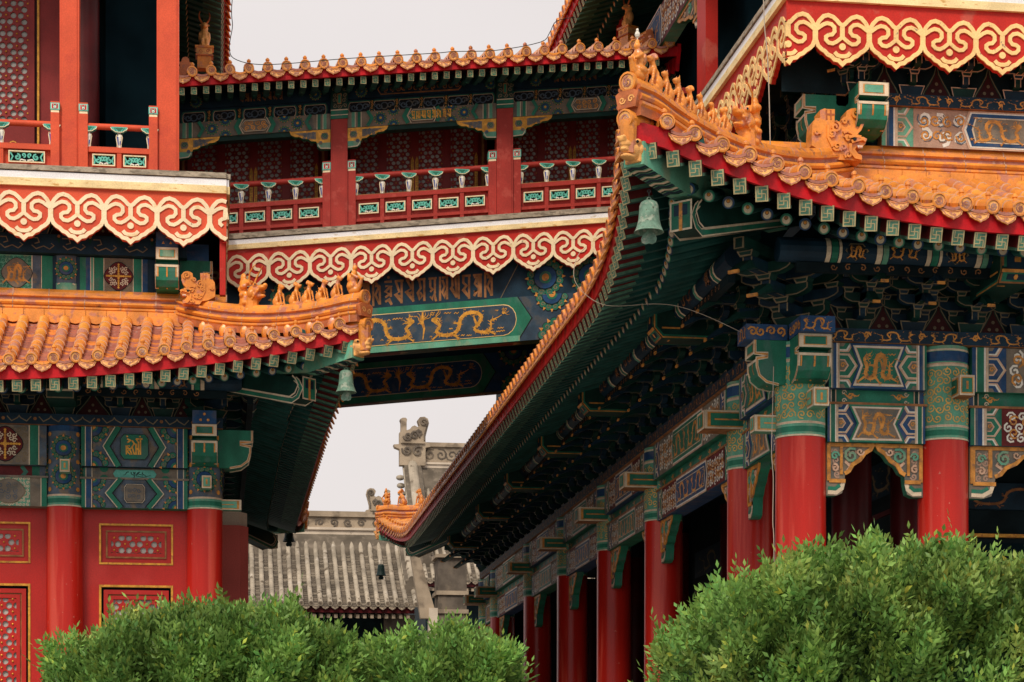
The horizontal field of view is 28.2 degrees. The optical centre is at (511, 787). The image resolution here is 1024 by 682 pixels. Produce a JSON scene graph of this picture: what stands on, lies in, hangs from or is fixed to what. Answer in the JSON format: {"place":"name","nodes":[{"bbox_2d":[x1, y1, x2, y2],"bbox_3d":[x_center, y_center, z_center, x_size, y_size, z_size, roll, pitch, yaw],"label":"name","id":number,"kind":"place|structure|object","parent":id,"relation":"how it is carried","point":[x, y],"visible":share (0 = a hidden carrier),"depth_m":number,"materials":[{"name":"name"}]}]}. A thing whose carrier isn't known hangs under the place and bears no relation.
{"place":"outdoors","nodes":[
{"label":"outdoors","id":0,"kind":"place"},
{"bbox_2d":[248,511,417,644],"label":"grey hall","id":1,"kind":"structure","parent":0,"point":[334,558],"depth_m":63.72,"materials":[{"name":"tile"}]},
{"bbox_2d":[365,488,390,520],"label":"ridge dragon","id":2,"kind":"object","parent":1,"relation":"on","point":[373,501],"visible":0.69,"depth_m":65.88,"materials":[{"name":"grey stone"}]},
{"bbox_2d":[229,0,564,511],"label":"sky","id":3,"kind":"structure","parent":0,"point":[360,455],"materials":[{"name":"white"}]},
{"bbox_2d":[410,554,468,638],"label":"brick pier","id":4,"kind":"structure","parent":0,"point":[450,592],"depth_m":60.33,"materials":[{"name":"grey stone"}]},
{"bbox_2d":[396,442,594,646],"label":"grey hall","id":5,"kind":"structure","parent":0,"point":[440,457],"depth_m":83.19,"materials":[{"name":"stone"}]},
{"bbox_2d":[393,417,429,466],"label":"ridge dragon","id":6,"kind":"object","parent":5,"relation":"on","point":[413,444],"visible":1,"depth_m":83.85,"materials":[{"name":"grey stone"}]},
{"label":"ground","id":7,"kind":"structure","parent":0,"visible":0},
{"bbox_2d":[0,0,373,681],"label":"temple hall","id":8,"kind":"structure","parent":7,"relation":"on","point":[148,434],"depth_m":27.84,"materials":[{"name":"red wood"}]},
{"bbox_2d":[0,522,29,562],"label":"window","id":9,"kind":"structure","parent":8,"relation":"in","point":[14,536],"depth_m":27.82,"materials":[{"name":"red wood"}]},
{"bbox_2d":[0,583,29,681],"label":"window","id":10,"kind":"structure","parent":8,"relation":"in","point":[15,605],"depth_m":27.83,"materials":[{"name":"red wood"}]},
{"bbox_2d":[0,0,34,143],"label":"door leaf","id":11,"kind":"structure","parent":8,"relation":"in","point":[17,17],"depth_m":29.51,"materials":[{"name":"wood"}]},
{"bbox_2d":[99,523,172,564],"bbox_3d":[-5.168,-3.340,28.063,1.000,0.560,0.092,0,0,-8],"label":"window","id":12,"kind":"structure","parent":8,"relation":"in","point":[119,544],"depth_m":28.06,"materials":[{"name":"red wood"}]},
{"bbox_2d":[99,585,172,627],"bbox_3d":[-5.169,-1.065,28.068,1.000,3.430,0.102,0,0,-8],"label":"window","id":13,"kind":"structure","parent":8,"relation":"in","point":[119,601],"depth_m":28.05,"materials":[{"name":"red wood"}]},
{"bbox_2d":[180,271,214,306],"bbox_3d":[-4.317,-6.845,28.013,0.480,0.450,0.204,0,0,-8],"label":"corner dragon","id":14,"kind":"object","parent":8,"relation":"attached to","point":[194,291],"visible":1,"depth_m":27.94,"materials":[{"name":"ceramic"}]},
{"bbox_2d":[238,264,267,310],"bbox_3d":[-3.504,-6.619,27.539,0.527,0.831,0.220,0,0,36],"label":"horned dragon","id":15,"kind":"object","parent":8,"relation":"on","point":[252,296],"visible":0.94,"depth_m":27.48,"materials":[{"name":"ceramic"}]},
{"bbox_2d":[272,284,284,304],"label":"roof beast","id":16,"kind":"object","parent":8,"relation":"on","point":[277,300],"visible":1,"depth_m":27.22,"materials":[{"name":"ceramic"}]},
{"bbox_2d":[283,533,294,546],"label":"wind bell","id":17,"kind":"object","parent":8,"relation":"hanging from","point":[288,538],"visible":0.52,"depth_m":44.29,"materials":[{"name":"brown metal"}]},
{"bbox_2d":[289,282,301,304],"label":"roof beast","id":18,"kind":"object","parent":8,"relation":"on","point":[293,299],"visible":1,"depth_m":27.04,"materials":[{"name":"ceramic"}]},
{"bbox_2d":[301,280,313,303],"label":"roof beast","id":19,"kind":"object","parent":8,"relation":"on","point":[306,295],"visible":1,"depth_m":26.90,"materials":[{"name":"ceramic"}]},
{"bbox_2d":[315,279,328,301],"bbox_3d":[-2.485,-6.503,26.781,0.210,0.336,0.115,0,0,27],"label":"roof beast","id":20,"kind":"object","parent":8,"relation":"on","point":[320,295],"visible":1,"depth_m":26.75,"materials":[{"name":"ceramic"}]},
{"bbox_2d":[330,275,342,297],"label":"roof beast","id":21,"kind":"object","parent":8,"relation":"on","point":[335,292],"visible":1,"depth_m":26.60,"materials":[{"name":"ceramic"}]},
{"bbox_2d":[336,363,356,400],"bbox_3d":[-2.158,-5.285,26.535,0.276,0.510,0.276,0,0,-8],"label":"wind bell","id":22,"kind":"object","parent":8,"relation":"hanging from","point":[346,389],"visible":1,"depth_m":26.47,"materials":[{"name":"green metal"}]},
{"bbox_2d":[346,263,363,293],"bbox_3d":[-2.043,-6.593,26.428,0.177,0.412,0.244,0,0,-27],"label":"roof immortal","id":23,"kind":"object","parent":8,"relation":"on","point":[354,285],"visible":1,"depth_m":26.40,"materials":[{"name":"ceramic"}]},
{"bbox_2d":[22,574,375,681],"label":"shrub","id":24,"kind":"object","parent":7,"relation":"on","point":[219,639],"visible":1,"depth_m":12.73,"materials":[{"name":"green plant"}]},
{"bbox_2d":[222,511,247,605],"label":"red wall","id":25,"kind":"structure","parent":7,"relation":"on","point":[235,556],"depth_m":30.73,"materials":[{"name":"paint"}]},
{"bbox_2d":[354,609,539,681],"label":"shrub","id":26,"kind":"object","parent":7,"relation":"on","point":[454,650],"visible":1,"depth_m":12.82,"materials":[{"name":"green plant"}]},
{"bbox_2d":[374,0,1023,681],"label":"temple hall","id":27,"kind":"structure","parent":7,"relation":"on","point":[622,448],"depth_m":23.23,"materials":[{"name":"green wood"}]},
{"bbox_2d":[376,560,385,579],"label":"wind bell","id":28,"kind":"object","parent":27,"relation":"hanging from","point":[381,571],"visible":1,"depth_m":48.89,"materials":[{"name":"green metal"}]},
{"bbox_2d":[381,488,390,504],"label":"roof immortal","id":29,"kind":"object","parent":27,"relation":"on","point":[386,500],"visible":1,"depth_m":49.52,"materials":[{"name":"ceramic"}]},
{"bbox_2d":[396,489,406,505],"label":"roof beast","id":30,"kind":"object","parent":27,"relation":"on","point":[402,499],"visible":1,"depth_m":49.25,"materials":[{"name":"ceramic"}]},
{"bbox_2d":[415,489,424,505],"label":"roof beast","id":31,"kind":"object","parent":27,"relation":"on","point":[420,498],"visible":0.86,"depth_m":48.92,"materials":[{"name":"ceramic"}]},
{"bbox_2d":[179,29,680,407],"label":"covered bridge","id":32,"kind":"structure","parent":27,"relation":"attached to","point":[453,206],"depth_m":31.31,"materials":[{"name":"red wood"}]},
{"bbox_2d":[195,12,213,71],"bbox_3d":[-4.830,-11.727,32.035,0.291,0.909,0.231,0,0,-8],"label":"horned beast","id":33,"kind":"object","parent":32,"relation":"on","point":[204,50],"visible":1,"depth_m":31.96,"materials":[{"name":"ceramic"}]},
{"bbox_2d":[188,144,220,172],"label":"door leaf","id":34,"kind":"structure","parent":32,"relation":"in","point":[208,159],"depth_m":32.02,"materials":[{"name":"wood"}]},
{"bbox_2d":[221,142,252,203],"bbox_3d":[-4.325,-9.422,32.081,0.511,1.987,0.065,0,0,-8],"label":"door leaf","id":35,"kind":"structure","parent":32,"relation":"in","point":[237,158],"depth_m":32.10,"materials":[{"name":"wood"}]},
{"bbox_2d":[253,140,285,201],"bbox_3d":[-3.819,-9.479,32.155,0.511,1.987,0.065,0,0,-8],"label":"door leaf","id":36,"kind":"structure","parent":32,"relation":"in","point":[269,157],"depth_m":32.17,"materials":[{"name":"wood"}]},
{"bbox_2d":[286,139,318,199],"bbox_3d":[-3.313,-9.536,32.228,0.511,1.987,0.065,0,0,-8],"label":"door leaf","id":37,"kind":"structure","parent":32,"relation":"in","point":[302,157],"depth_m":32.24,"materials":[{"name":"wood"}]},
{"bbox_2d":[350,134,381,194],"bbox_3d":[-2.312,-9.649,32.373,0.511,1.987,0.065,0,0,-8],"label":"door leaf","id":38,"kind":"structure","parent":32,"relation":"in","point":[368,156],"depth_m":32.39,"materials":[{"name":"wood"}]},
{"bbox_2d":[382,132,414,192],"bbox_3d":[-1.806,-9.707,32.447,0.511,1.987,0.065,0,0,-8],"label":"door leaf","id":39,"kind":"structure","parent":32,"relation":"in","point":[398,149],"depth_m":32.46,"materials":[{"name":"wood"}]},
{"bbox_2d":[229,0,574,64],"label":"cable","id":40,"kind":"object","parent":32,"relation":"attached to","point":[382,56],"visible":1,"depth_m":29.75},
{"bbox_2d":[415,130,446,190],"bbox_3d":[-1.300,-9.764,32.520,0.511,1.987,0.065,0,0,-8],"label":"door leaf","id":41,"kind":"structure","parent":32,"relation":"in","point":[430,146],"depth_m":32.54,"materials":[{"name":"wood"}]},
{"bbox_2d":[447,128,477,187],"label":"door leaf","id":42,"kind":"structure","parent":32,"relation":"in","point":[462,144],"depth_m":32.60,"materials":[{"name":"wood"}]},
{"bbox_2d":[513,124,540,182],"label":"door leaf","id":43,"kind":"structure","parent":32,"relation":"in","point":[530,143],"depth_m":32.76,"materials":[{"name":"wood"}]},
{"bbox_2d":[541,121,571,181],"bbox_3d":[0.714,-9.992,32.812,0.513,1.987,0.065,0,0,-8],"label":"door leaf","id":44,"kind":"structure","parent":32,"relation":"in","point":[556,137],"depth_m":32.82,"materials":[{"name":"wood"}]},
{"bbox_2d":[572,119,603,178],"bbox_3d":[1.222,-10.049,32.886,0.513,1.987,0.065,0,0,-8],"label":"door leaf","id":45,"kind":"structure","parent":32,"relation":"in","point":[587,135],"depth_m":32.90,"materials":[{"name":"wood"}]},
{"bbox_2d":[604,118,618,176],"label":"door leaf","id":46,"kind":"structure","parent":32,"relation":"in","point":[610,125],"depth_m":32.94,"materials":[{"name":"wood"}]},
{"bbox_2d":[617,0,637,46],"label":"horned beast","id":47,"kind":"object","parent":32,"relation":"on","point":[626,30],"visible":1,"depth_m":32.74,"materials":[{"name":"ceramic"}]},
{"bbox_2d":[628,28,647,79],"bbox_3d":[1.198,-7.103,19.790,0.246,0.520,0.178,0,0,-26],"label":"roof immortal","id":48,"kind":"object","parent":27,"relation":"on","point":[637,58],"visible":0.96,"depth_m":19.75,"materials":[{"name":"ceramic"}]},
{"bbox_2d":[634,189,663,244],"bbox_3d":[1.339,-5.582,19.949,0.294,0.536,0.294,0,0,-8],"label":"wind bell","id":49,"kind":"object","parent":27,"relation":"hanging from","point":[648,229],"visible":1,"depth_m":19.88,"materials":[{"name":"green metal"}]},
{"bbox_2d":[645,53,662,91],"bbox_3d":[1.386,-6.996,20.012,0.134,0.414,0.243,0,0,37],"label":"roof beast","id":50,"kind":"object","parent":27,"relation":"on","point":[656,80],"visible":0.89,"depth_m":19.98,"materials":[{"name":"ceramic"}]},
{"bbox_2d":[573,247,741,332],"bbox_3d":[1.597,-5.558,22.618,1.999,1.223,0.426,0,0,30],"label":"cable","id":51,"kind":"object","parent":27,"relation":"attached to","point":[641,304],"visible":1,"depth_m":22.86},
{"bbox_2d":[661,70,674,99],"bbox_3d":[1.531,-6.936,20.206,0.112,0.339,0.202,0,0,36],"label":"roof beast","id":52,"kind":"object","parent":27,"relation":"on","point":[669,92],"visible":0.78,"depth_m":20.18,"materials":[{"name":"ceramic"}]},
{"bbox_2d":[673,76,687,108],"bbox_3d":[1.665,-6.928,20.387,0.119,0.373,0.213,0,0,40],"label":"roof beast","id":53,"kind":"object","parent":27,"relation":"on","point":[681,99],"visible":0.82,"depth_m":20.36,"materials":[{"name":"ceramic"}]},
{"bbox_2d":[686,85,697,114],"bbox_3d":[1.794,-6.902,20.556,0.112,0.345,0.200,0,0,27],"label":"roof beast","id":54,"kind":"object","parent":27,"relation":"on","point":[691,107],"visible":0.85,"depth_m":20.53,"materials":[{"name":"ceramic"}]},
{"bbox_2d":[696,92,707,120],"bbox_3d":[1.920,-6.898,20.726,0.108,0.344,0.194,0,0,30],"label":"roof beast","id":55,"kind":"object","parent":27,"relation":"on","point":[702,113],"visible":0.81,"depth_m":20.70,"materials":[{"name":"ceramic"}]},
{"bbox_2d":[707,102,718,125],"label":"roof beast","id":56,"kind":"object","parent":27,"relation":"on","point":[712,114],"visible":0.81,"depth_m":20.88,"materials":[{"name":"ceramic"}]},
{"bbox_2d":[719,107,731,131],"bbox_3d":[2.200,-6.889,21.102,0.100,0.310,0.182,0,0,44],"label":"roof beast","id":57,"kind":"object","parent":27,"relation":"on","point":[726,125],"visible":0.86,"depth_m":21.08,"materials":[{"name":"ceramic"}]},
{"bbox_2d":[731,82,761,153],"bbox_3d":[2.469,-6.938,21.463,0.234,0.885,0.561,0,0,35],"label":"horned dragon","id":58,"kind":"object","parent":27,"relation":"on","point":[746,121],"visible":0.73,"depth_m":21.38,"materials":[{"name":"ceramic"}]},
{"bbox_2d":[763,0,770,144],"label":"cable","id":59,"kind":"object","parent":27,"relation":"hanging from","point":[768,72],"visible":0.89,"depth_m":22.59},
{"bbox_2d":[771,367,773,545],"bbox_3d":[2.821,-1.975,22.050,0.041,5.150,0.009,0,0,0],"label":"cable","id":60,"kind":"object","parent":27,"relation":"attached to","point":[771,455],"visible":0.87,"depth_m":22.05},
{"bbox_2d":[806,108,866,166],"bbox_3d":[3.651,-7.326,22.939,0.631,0.592,0.267,0,0,-8],"label":"corner dragon","id":61,"kind":"object","parent":27,"relation":"attached to","point":[841,137],"visible":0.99,"depth_m":22.84,"materials":[{"name":"ceramic"}]},
{"bbox_2d":[628,510,1023,681],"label":"shrub","id":62,"kind":"object","parent":7,"relation":"on","point":[871,607],"visible":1,"depth_m":10.86,"materials":[{"name":"green plant"}]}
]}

